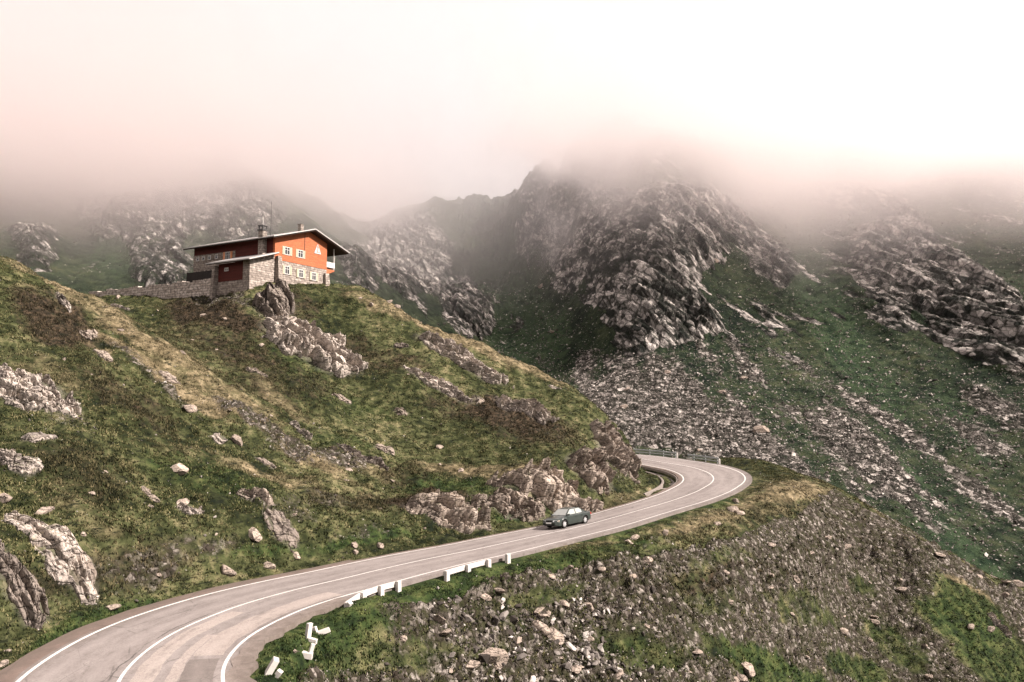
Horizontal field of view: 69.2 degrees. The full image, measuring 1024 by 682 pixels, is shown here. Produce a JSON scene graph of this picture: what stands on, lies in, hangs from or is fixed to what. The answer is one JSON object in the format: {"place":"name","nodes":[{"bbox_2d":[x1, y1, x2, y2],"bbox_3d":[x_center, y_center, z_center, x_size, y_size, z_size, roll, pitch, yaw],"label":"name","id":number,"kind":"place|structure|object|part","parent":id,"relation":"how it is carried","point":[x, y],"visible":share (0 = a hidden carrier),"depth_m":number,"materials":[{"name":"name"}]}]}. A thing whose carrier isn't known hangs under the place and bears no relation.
{"place":"outdoors","nodes":[
{"label":"outdoors","id":0,"kind":"place"},
{"bbox_2d":[0,454,751,681],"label":"road","id":1,"kind":"structure","parent":0,"point":[225,633],"depth_m":36.14,"materials":[{"name":"asphalt"}]},
{"bbox_2d":[543,507,590,527],"bbox_3d":[4.326,13.927,58.888,1.900,1.405,4.505,-11,-10,42],"label":"car","id":2,"kind":"object","parent":1,"relation":"on","point":[563,517],"visible":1,"depth_m":58.23,"materials":[{"name":"green paint"}]},
{"bbox_3d":[4.574,13.408,58.287,0.150,0.374,1.060,-11,-10,42],"label":"side window","id":3,"kind":"part","parent":2,"relation":"part of","materials":[{"name":"white glass"}]},
{"bbox_3d":[4.754,13.922,58.054,0.060,0.500,1.140,-11,-10,42],"label":"door","id":4,"kind":"part","parent":2,"relation":"part of","materials":[{"name":"green paint"}]},
{"bbox_3d":[5.420,13.971,58.772,0.060,0.500,0.740,-11,-10,42],"label":"door","id":5,"kind":"part","parent":2,"relation":"part of","materials":[{"name":"green paint"}]},
{"bbox_2d":[641,466,677,495],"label":"drainage channel","id":6,"kind":"object","parent":1,"relation":"on","point":[659,487],"visible":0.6,"depth_m":90.43,"materials":[{"name":"concrete"}]},
{"bbox_2d":[0,114,1023,582],"bbox_3d":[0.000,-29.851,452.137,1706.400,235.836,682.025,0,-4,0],"label":"mountain","id":7,"kind":"structure","parent":0,"point":[638,258],"depth_m":310.22,"materials":[{"name":"stone"}]},
{"bbox_2d":[0,114,1023,580],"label":"mountain scree","id":8,"kind":"structure","parent":7,"relation":"on","point":[698,410],"depth_m":218.89,"materials":[{"name":"stone"}]},
{"bbox_2d":[753,425,769,432],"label":"boulder","id":9,"kind":"object","parent":7,"relation":"on","point":[761,429],"visible":0.94,"depth_m":192.62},
{"bbox_2d":[0,256,1023,681],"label":"hillside","id":10,"kind":"structure","parent":0,"point":[876,571],"depth_m":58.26,"materials":[{"name":"plant"}]},
{"bbox_2d":[0,659,8,666],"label":"boulder","id":11,"kind":"object","parent":10,"relation":"on","point":[4,662],"visible":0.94,"depth_m":27.90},
{"bbox_2d":[0,493,12,503],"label":"boulder","id":12,"kind":"object","parent":10,"relation":"on","point":[5,498],"visible":0.96,"depth_m":37.21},
{"bbox_2d":[0,448,21,465],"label":"rock outcrop","id":13,"kind":"object","parent":10,"relation":"on","point":[7,456],"visible":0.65,"depth_m":40.52,"materials":[{"name":"stone"}]},
{"bbox_2d":[0,539,49,628],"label":"rock outcrop","id":14,"kind":"object","parent":10,"relation":"on","point":[25,591],"visible":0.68,"depth_m":31.81,"materials":[{"name":"stone"}]},
{"bbox_2d":[7,456,43,474],"bbox_3d":[-26.739,7.290,40.552,2.579,1.960,1.886,0,-4,0],"label":"rock outcrop","id":15,"kind":"object","parent":10,"relation":"on","point":[29,465],"visible":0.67,"depth_m":40.27,"materials":[{"name":"stone"}]},
{"bbox_2d":[20,431,57,442],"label":"rock outcrop","id":16,"kind":"object","parent":10,"relation":"on","point":[32,437],"visible":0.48,"depth_m":43.74,"materials":[{"name":"stone"}]},
{"bbox_2d":[0,362,81,419],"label":"rock outcrop","id":17,"kind":"object","parent":10,"relation":"on","point":[29,390],"visible":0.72,"depth_m":49.72,"materials":[{"name":"stone"}]},
{"bbox_2d":[34,506,54,514],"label":"boulder","id":18,"kind":"object","parent":10,"relation":"on","point":[42,510],"visible":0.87,"depth_m":37.92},
{"bbox_2d":[3,510,98,604],"bbox_3d":[-22.333,10.958,35.793,6.505,5.750,2.956,0,-4,6],"label":"rock outcrop","id":19,"kind":"object","parent":10,"relation":"on","point":[61,540],"visible":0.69,"depth_m":35.14,"materials":[{"name":"stone"}]},
{"bbox_2d":[55,292,70,312],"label":"rock outcrop","id":20,"kind":"object","parent":10,"relation":"on","point":[62,300],"visible":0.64,"depth_m":66.41,"materials":[{"name":"stone"}]},
{"bbox_2d":[71,546,96,583],"bbox_3d":[-21.015,11.407,36.026,1.887,3.320,1.843,0,-4,0],"label":"rock outcrop","id":21,"kind":"object","parent":10,"relation":"on","point":[89,564],"visible":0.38,"depth_m":36.01,"materials":[{"name":"stone"}]},
{"bbox_2d":[79,329,97,339],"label":"rock outcrop","id":22,"kind":"object","parent":10,"relation":"on","point":[90,334],"visible":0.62,"depth_m":63.28,"materials":[{"name":"stone"}]},
{"bbox_2d":[93,349,112,361],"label":"rock outcrop","id":23,"kind":"object","parent":10,"relation":"on","point":[105,355],"visible":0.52,"depth_m":59.91,"materials":[{"name":"stone"}]},
{"bbox_2d":[106,604,120,610],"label":"boulder","id":24,"kind":"object","parent":10,"relation":"on","point":[111,607],"visible":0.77,"depth_m":35.34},
{"bbox_2d":[110,303,129,309],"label":"rock outcrop","id":25,"kind":"object","parent":10,"relation":"on","point":[118,306],"visible":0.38,"depth_m":88.25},
{"bbox_2d":[89,278,210,298],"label":"stone terrace wall","id":26,"kind":"structure","parent":10,"relation":"on","point":[181,289],"depth_m":98.42,"materials":[{"name":"stone"}]},
{"bbox_2d":[186,270,211,281],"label":"terrace fence","id":27,"kind":"object","parent":26,"relation":"on","point":[196,275],"visible":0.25,"depth_m":98.53,"materials":[{"name":"wood"}]},
{"bbox_2d":[141,486,159,502],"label":"rock outcrop","id":28,"kind":"object","parent":10,"relation":"on","point":[145,490],"visible":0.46,"depth_m":44.07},
{"bbox_2d":[158,370,180,383],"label":"rock outcrop","id":29,"kind":"object","parent":10,"relation":"on","point":[168,377],"visible":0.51,"depth_m":62.03,"materials":[{"name":"stone"}]},
{"bbox_2d":[170,463,188,475],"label":"boulder","id":30,"kind":"object","parent":10,"relation":"on","point":[180,469],"visible":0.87,"depth_m":48.91,"materials":[{"name":"stone"}]},
{"bbox_2d":[177,502,203,514],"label":"rock outcrop","id":31,"kind":"object","parent":10,"relation":"on","point":[187,509],"visible":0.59,"depth_m":44.91,"materials":[{"name":"stone"}]},
{"bbox_2d":[176,498,189,504],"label":"boulder","id":32,"kind":"object","parent":31,"relation":"on","point":[185,501],"visible":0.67,"depth_m":45.78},
{"bbox_2d":[183,404,197,412],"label":"boulder","id":33,"kind":"object","parent":10,"relation":"on","point":[189,408],"visible":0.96,"depth_m":58.37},
{"bbox_2d":[208,433,227,443],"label":"rock outcrop","id":34,"kind":"object","parent":10,"relation":"on","point":[216,438],"visible":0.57,"depth_m":56.45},
{"bbox_2d":[221,564,236,576],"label":"boulder","id":35,"kind":"object","parent":10,"relation":"on","point":[227,570],"visible":0.98,"depth_m":42.44,"materials":[{"name":"stone"}]},
{"bbox_2d":[231,434,242,446],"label":"boulder","id":36,"kind":"object","parent":10,"relation":"on","point":[236,439],"visible":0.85,"depth_m":57.02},
{"bbox_2d":[236,487,273,505],"bbox_3d":[-17.409,10.965,49.373,3.517,2.601,1.705,-1,-4,11],"label":"rock outcrop","id":37,"kind":"object","parent":10,"relation":"on","point":[264,495],"visible":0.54,"depth_m":48.87,"materials":[{"name":"stone"}]},
{"bbox_2d":[248,527,261,542],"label":"boulder","id":38,"kind":"object","parent":10,"relation":"on","point":[255,534],"visible":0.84,"depth_m":45.75,"materials":[{"name":"stone"}]},
{"bbox_2d":[245,367,267,377],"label":"rock outcrop","id":39,"kind":"object","parent":10,"relation":"on","point":[249,369],"visible":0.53,"depth_m":73.56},
{"bbox_2d":[182,202,349,299],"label":"mountain lodge","id":40,"kind":"structure","parent":10,"relation":"on","point":[301,255],"depth_m":97.31,"materials":[{"name":"stone"}]},
{"bbox_2d":[223,251,231,259],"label":"window","id":41,"kind":"structure","parent":40,"relation":"in","point":[226,255],"depth_m":99.15,"materials":[{"name":"white paint"}]},
{"bbox_2d":[282,246,291,255],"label":"window","id":42,"kind":"structure","parent":40,"relation":"in","point":[285,250],"depth_m":96.81,"materials":[{"name":"white paint"}]},
{"bbox_2d":[282,265,291,274],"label":"window","id":43,"kind":"structure","parent":40,"relation":"in","point":[287,270],"depth_m":96.74,"materials":[{"name":"white paint"}]},
{"bbox_2d":[296,249,304,258],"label":"window","id":44,"kind":"structure","parent":40,"relation":"in","point":[299,253],"depth_m":98.86,"materials":[{"name":"white paint"}]},
{"bbox_2d":[296,268,305,278],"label":"window","id":45,"kind":"structure","parent":40,"relation":"in","point":[300,273],"depth_m":98.79,"materials":[{"name":"white paint"}]},
{"bbox_2d":[309,272,317,280],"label":"window","id":46,"kind":"structure","parent":40,"relation":"in","point":[313,276],"depth_m":100.88,"materials":[{"name":"white paint"}]},
{"bbox_2d":[256,457,276,467],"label":"rock outcrop","id":47,"kind":"object","parent":10,"relation":"on","point":[266,462],"visible":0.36,"depth_m":56.85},
{"bbox_2d":[263,561,275,568],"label":"boulder","id":48,"kind":"object","parent":10,"relation":"on","point":[269,565],"visible":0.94,"depth_m":45.04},
{"bbox_2d":[252,278,294,316],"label":"rock outcrop","id":49,"kind":"object","parent":10,"relation":"on","point":[271,299],"visible":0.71,"depth_m":87.84,"materials":[{"name":"stone"}]},
{"bbox_2d":[264,656,283,677],"bbox_3d":[-8.716,12.039,27.156,0.689,0.827,0.561,1,-4,-18],"label":"fallen concrete block","id":50,"kind":"object","parent":10,"relation":"on","point":[272,665],"depth_m":27.00,"materials":[{"name":"concrete"}]},
{"bbox_2d":[263,508,299,552],"bbox_3d":[-15.077,12.724,47.928,2.973,3.820,1.971,0,-4,5],"label":"rock outcrop","id":51,"kind":"object","parent":10,"relation":"on","point":[290,535],"visible":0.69,"depth_m":47.77,"materials":[{"name":"stone"}]},
{"bbox_2d":[293,552,299,559],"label":"boulder","id":52,"kind":"object","parent":10,"relation":"on","point":[296,555],"visible":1,"depth_m":46.99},
{"bbox_2d":[289,420,312,439],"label":"rock outcrop","id":53,"kind":"object","parent":10,"relation":"on","point":[307,434],"visible":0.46,"depth_m":65.83,"materials":[{"name":"stone"}]},
{"bbox_2d":[302,643,314,659],"bbox_3d":[-8.438,12.755,30.473,0.700,0.597,0.304,1,-4,-9],"label":"fallen guard post","id":54,"kind":"object","parent":10,"relation":"on","point":[308,655],"visible":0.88,"depth_m":30.42,"materials":[{"name":"white paint"}]},
{"bbox_2d":[305,622,317,644],"bbox_3d":[-8.612,12.554,31.822,0.562,0.849,0.350,-2,-4,26],"label":"fallen guard post","id":55,"kind":"object","parent":10,"relation":"on","point":[308,631],"visible":0.81,"depth_m":31.80,"materials":[{"name":"white paint"}]},
{"bbox_2d":[261,310,367,378],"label":"rock outcrop","id":56,"kind":"object","parent":10,"relation":"on","point":[294,335],"visible":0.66,"depth_m":82.92,"materials":[{"name":"stone"}]},
{"bbox_2d":[312,626,330,633],"bbox_3d":[-8.569,13.051,33.371,0.813,0.458,0.300,1,-4,-11],"label":"fallen guard post","id":57,"kind":"object","parent":10,"relation":"on","point":[322,631],"visible":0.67,"depth_m":33.31,"materials":[{"name":"white paint"}]},
{"bbox_2d":[331,393,350,403],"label":"rock outcrop","id":58,"kind":"object","parent":10,"relation":"on","point":[342,398],"visible":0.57,"depth_m":77.04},
{"bbox_2d":[351,542,357,547],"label":"boulder","id":59,"kind":"object","parent":10,"relation":"on","point":[354,544],"visible":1,"depth_m":50.14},
{"bbox_2d":[338,444,388,470],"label":"rock outcrop","id":60,"kind":"object","parent":10,"relation":"on","point":[376,460],"visible":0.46,"depth_m":65.71,"materials":[{"name":"stone"}]},
{"bbox_2d":[344,580,400,606],"bbox_3d":[-7.146,13.153,37.660,0.781,1.035,4.588,-2,-4,24],"label":"concrete guard rail","id":61,"kind":"object","parent":10,"relation":"on","point":[379,589],"visible":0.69,"depth_m":38.47,"materials":[{"name":"concrete"}]},
{"bbox_2d":[377,542,383,548],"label":"boulder","id":62,"kind":"object","parent":10,"relation":"on","point":[380,545],"visible":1,"depth_m":51.51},
{"bbox_2d":[376,444,394,455],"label":"rock outcrop","id":63,"kind":"object","parent":10,"relation":"on","point":[387,449],"visible":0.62,"depth_m":69.41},
{"bbox_2d":[394,407,407,415],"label":"rock outcrop","id":64,"kind":"object","parent":10,"relation":"on","point":[401,411],"visible":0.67,"depth_m":77.36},
{"bbox_2d":[394,342,408,347],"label":"rock outcrop","id":65,"kind":"object","parent":10,"relation":"on","point":[400,345],"visible":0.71,"depth_m":89.94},
{"bbox_2d":[433,615,445,624],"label":"boulder","id":66,"kind":"object","parent":10,"relation":"on","point":[440,619],"visible":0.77,"depth_m":38.06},
{"bbox_2d":[403,364,479,404],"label":"rock outcrop","id":67,"kind":"object","parent":10,"relation":"on","point":[449,389],"visible":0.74,"depth_m":83.68,"materials":[{"name":"stone"}]},
{"bbox_2d":[440,628,451,635],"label":"boulder","id":68,"kind":"object","parent":10,"relation":"on","point":[446,632],"visible":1,"depth_m":37.81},
{"bbox_2d":[405,489,490,533],"bbox_3d":[-5.370,14.184,59.173,9.418,4.930,4.927,1,-4,-8],"label":"rock outcrop","id":69,"kind":"object","parent":10,"relation":"on","point":[454,509],"visible":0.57,"depth_m":57.98,"materials":[{"name":"stone"}]},
{"bbox_2d":[419,330,513,388],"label":"rock outcrop","id":70,"kind":"object","parent":10,"relation":"on","point":[461,356],"visible":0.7,"depth_m":90.09,"materials":[{"name":"stone"}]},
{"bbox_2d":[443,559,490,581],"bbox_3d":[-2.612,13.539,43.201,0.462,1.058,3.832,-3,-5,40],"label":"concrete guard rail","id":71,"kind":"object","parent":10,"relation":"on","point":[466,568],"visible":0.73,"depth_m":43.11,"materials":[{"name":"concrete"}]},
{"bbox_2d":[465,660,479,669],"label":"boulder","id":72,"kind":"object","parent":10,"relation":"on","point":[471,664],"visible":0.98,"depth_m":37.43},
{"bbox_2d":[472,395,484,403],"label":"rock outcrop","id":73,"kind":"object","parent":10,"relation":"on","point":[480,401],"visible":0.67,"depth_m":83.92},
{"bbox_2d":[481,593,491,600],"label":"boulder","id":74,"kind":"object","parent":10,"relation":"on","point":[485,596],"visible":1,"depth_m":41.07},
{"bbox_2d":[481,647,508,669],"bbox_3d":[-0.951,16.427,38.451,1.560,0.963,0.900,0,-4,6],"label":"boulder","id":75,"kind":"object","parent":10,"relation":"on","point":[498,657],"visible":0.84,"depth_m":38.23,"materials":[{"name":"stone"}]},
{"bbox_2d":[494,587,504,592],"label":"boulder","id":76,"kind":"object","parent":10,"relation":"on","point":[498,590],"visible":0.9,"depth_m":41.73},
{"bbox_2d":[467,486,545,521],"bbox_3d":[-0.412,14.523,63.176,8.448,4.411,4.014,1,-4,-16],"label":"rock outcrop","id":77,"kind":"object","parent":10,"relation":"on","point":[526,508],"visible":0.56,"depth_m":62.39,"materials":[{"name":"stone"}]},
{"bbox_2d":[505,553,510,563],"bbox_3d":[-0.259,13.681,45.867,0.300,1.050,0.260,4,-5,-43],"label":"concrete post","id":78,"kind":"object","parent":10,"relation":"on","point":[507,558],"visible":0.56,"depth_m":45.79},
{"bbox_2d":[0,274,1022,681],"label":"scree","id":79,"kind":"structure","parent":10,"relation":"on","point":[586,650],"depth_m":42.83,"materials":[{"name":"stone"}]},
{"bbox_2d":[400,635,406,641],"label":"boulder","id":80,"kind":"object","parent":79,"relation":"on","point":[403,638],"visible":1,"depth_m":36.02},
{"bbox_2d":[896,587,907,592],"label":"boulder","id":81,"kind":"object","parent":79,"relation":"on","point":[902,589],"visible":1,"depth_m":71.76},
{"bbox_2d":[515,637,521,643],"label":"boulder","id":82,"kind":"object","parent":10,"relation":"on","point":[518,639],"visible":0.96,"depth_m":40.34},
{"bbox_2d":[495,394,558,425],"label":"rock outcrop","id":83,"kind":"object","parent":10,"relation":"on","point":[537,410],"visible":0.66,"depth_m":83.17,"materials":[{"name":"stone"}]},
{"bbox_2d":[533,607,544,613],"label":"boulder","id":84,"kind":"object","parent":10,"relation":"on","point":[536,610],"visible":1,"depth_m":42.63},
{"bbox_2d":[531,620,549,635],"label":"boulder","id":85,"kind":"object","parent":10,"relation":"on","point":[543,628],"visible":0.95,"depth_m":41.57,"materials":[{"name":"stone"}]},
{"bbox_2d":[485,457,603,512],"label":"rock outcrop","id":86,"kind":"object","parent":10,"relation":"on","point":[548,486],"visible":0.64,"depth_m":65.07,"materials":[{"name":"stone"}]},
{"bbox_2d":[547,627,563,644],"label":"boulder","id":87,"kind":"object","parent":10,"relation":"on","point":[554,634],"visible":0.7,"depth_m":41.60,"materials":[{"name":"stone"}]},
{"bbox_2d":[559,600,569,607],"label":"boulder","id":88,"kind":"object","parent":10,"relation":"on","point":[564,603],"visible":0.99,"depth_m":43.62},
{"bbox_2d":[572,664,580,673],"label":"boulder","id":89,"kind":"object","parent":10,"relation":"on","point":[576,668],"visible":1,"depth_m":40.46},
{"bbox_2d":[585,602,593,611],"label":"boulder","id":90,"kind":"object","parent":10,"relation":"on","point":[589,605],"visible":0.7,"depth_m":44.74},
{"bbox_2d":[587,636,593,641],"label":"boulder","id":91,"kind":"object","parent":10,"relation":"on","point":[590,638],"visible":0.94,"depth_m":42.73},
{"bbox_2d":[566,445,616,495],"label":"rock outcrop","id":92,"kind":"object","parent":10,"relation":"on","point":[593,469],"visible":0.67,"depth_m":71.43,"materials":[{"name":"stone"}]},
{"bbox_2d":[598,567,605,570],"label":"boulder","id":93,"kind":"object","parent":10,"relation":"on","point":[601,568],"visible":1,"depth_m":46.95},
{"bbox_2d":[589,419,641,483],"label":"rock outcrop","id":94,"kind":"object","parent":10,"relation":"on","point":[623,457],"visible":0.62,"depth_m":83.08,"materials":[{"name":"stone"}]},
{"bbox_2d":[616,669,623,678],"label":"boulder","id":95,"kind":"object","parent":10,"relation":"on","point":[620,673],"visible":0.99,"depth_m":41.18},
{"bbox_2d":[630,534,639,539],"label":"boulder","id":96,"kind":"object","parent":10,"relation":"on","point":[634,537],"visible":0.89,"depth_m":52.64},
{"bbox_2d":[642,556,652,563],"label":"boulder","id":97,"kind":"object","parent":10,"relation":"on","point":[647,559],"visible":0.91,"depth_m":50.33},
{"bbox_2d":[633,448,676,457],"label":"steel guard rail","id":98,"kind":"object","parent":10,"relation":"on","point":[663,452],"visible":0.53,"depth_m":115.09,"materials":[{"name":"metal"}]},
{"bbox_2d":[692,648,702,653],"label":"boulder","id":99,"kind":"object","parent":10,"relation":"on","point":[699,651],"visible":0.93,"depth_m":46.42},
{"bbox_2d":[687,454,718,463],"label":"steel guard rail","id":100,"kind":"object","parent":10,"relation":"on","point":[705,457],"visible":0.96,"depth_m":103.52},
{"bbox_2d":[727,506,738,511],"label":"boulder","id":101,"kind":"object","parent":10,"relation":"on","point":[731,508],"visible":0.84,"depth_m":63.58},
{"bbox_2d":[735,510,744,514],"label":"boulder","id":102,"kind":"object","parent":10,"relation":"on","point":[739,512],"visible":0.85,"depth_m":63.26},
{"bbox_2d":[736,674,747,681],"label":"boulder","id":103,"kind":"object","parent":10,"relation":"on","point":[741,677],"visible":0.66,"depth_m":47.79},
{"bbox_2d":[741,662,754,677],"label":"boulder","id":104,"kind":"object","parent":10,"relation":"on","point":[748,668],"visible":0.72,"depth_m":49.29,"materials":[{"name":"stone"}]},
{"bbox_2d":[793,575,800,582],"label":"boulder","id":105,"kind":"object","parent":10,"relation":"on","point":[797,580],"visible":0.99,"depth_m":60.96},
{"bbox_2d":[839,627,847,634],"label":"boulder","id":106,"kind":"object","parent":10,"relation":"on","point":[844,631],"visible":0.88,"depth_m":63.66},
{"bbox_2d":[870,618,879,625],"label":"boulder","id":107,"kind":"object","parent":10,"relation":"on","point":[876,622],"visible":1,"depth_m":67.85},
{"bbox_2d":[925,674,932,678],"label":"boulder","id":108,"kind":"object","parent":10,"relation":"on","point":[928,676],"visible":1,"depth_m":64.28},
{"bbox_2d":[967,624,973,629],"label":"boulder","id":109,"kind":"object","parent":10,"relation":"on","point":[970,626],"visible":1,"depth_m":70.23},
{"bbox_2d":[987,626,994,632],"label":"boulder","id":110,"kind":"object","parent":10,"relation":"on","point":[991,629],"visible":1,"depth_m":71.41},
{"bbox_2d":[987,612,1012,637],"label":"rock outcrop","id":111,"kind":"object","parent":10,"relation":"on","point":[997,623],"visible":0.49,"depth_m":72.60,"materials":[{"name":"stone"}]},
{"bbox_2d":[1001,592,1009,596],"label":"boulder","id":112,"kind":"object","parent":10,"relation":"on","point":[1005,594],"visible":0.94,"depth_m":76.47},
{"bbox_2d":[1012,580,1023,586],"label":"boulder","id":113,"kind":"object","parent":10,"relation":"on","point":[1018,583],"visible":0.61,"depth_m":80.03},
{"bbox_2d":[0,0,1023,221],"label":"sky","id":114,"kind":"structure","parent":0,"point":[369,108],"materials":[{"name":"white"}]}
]}

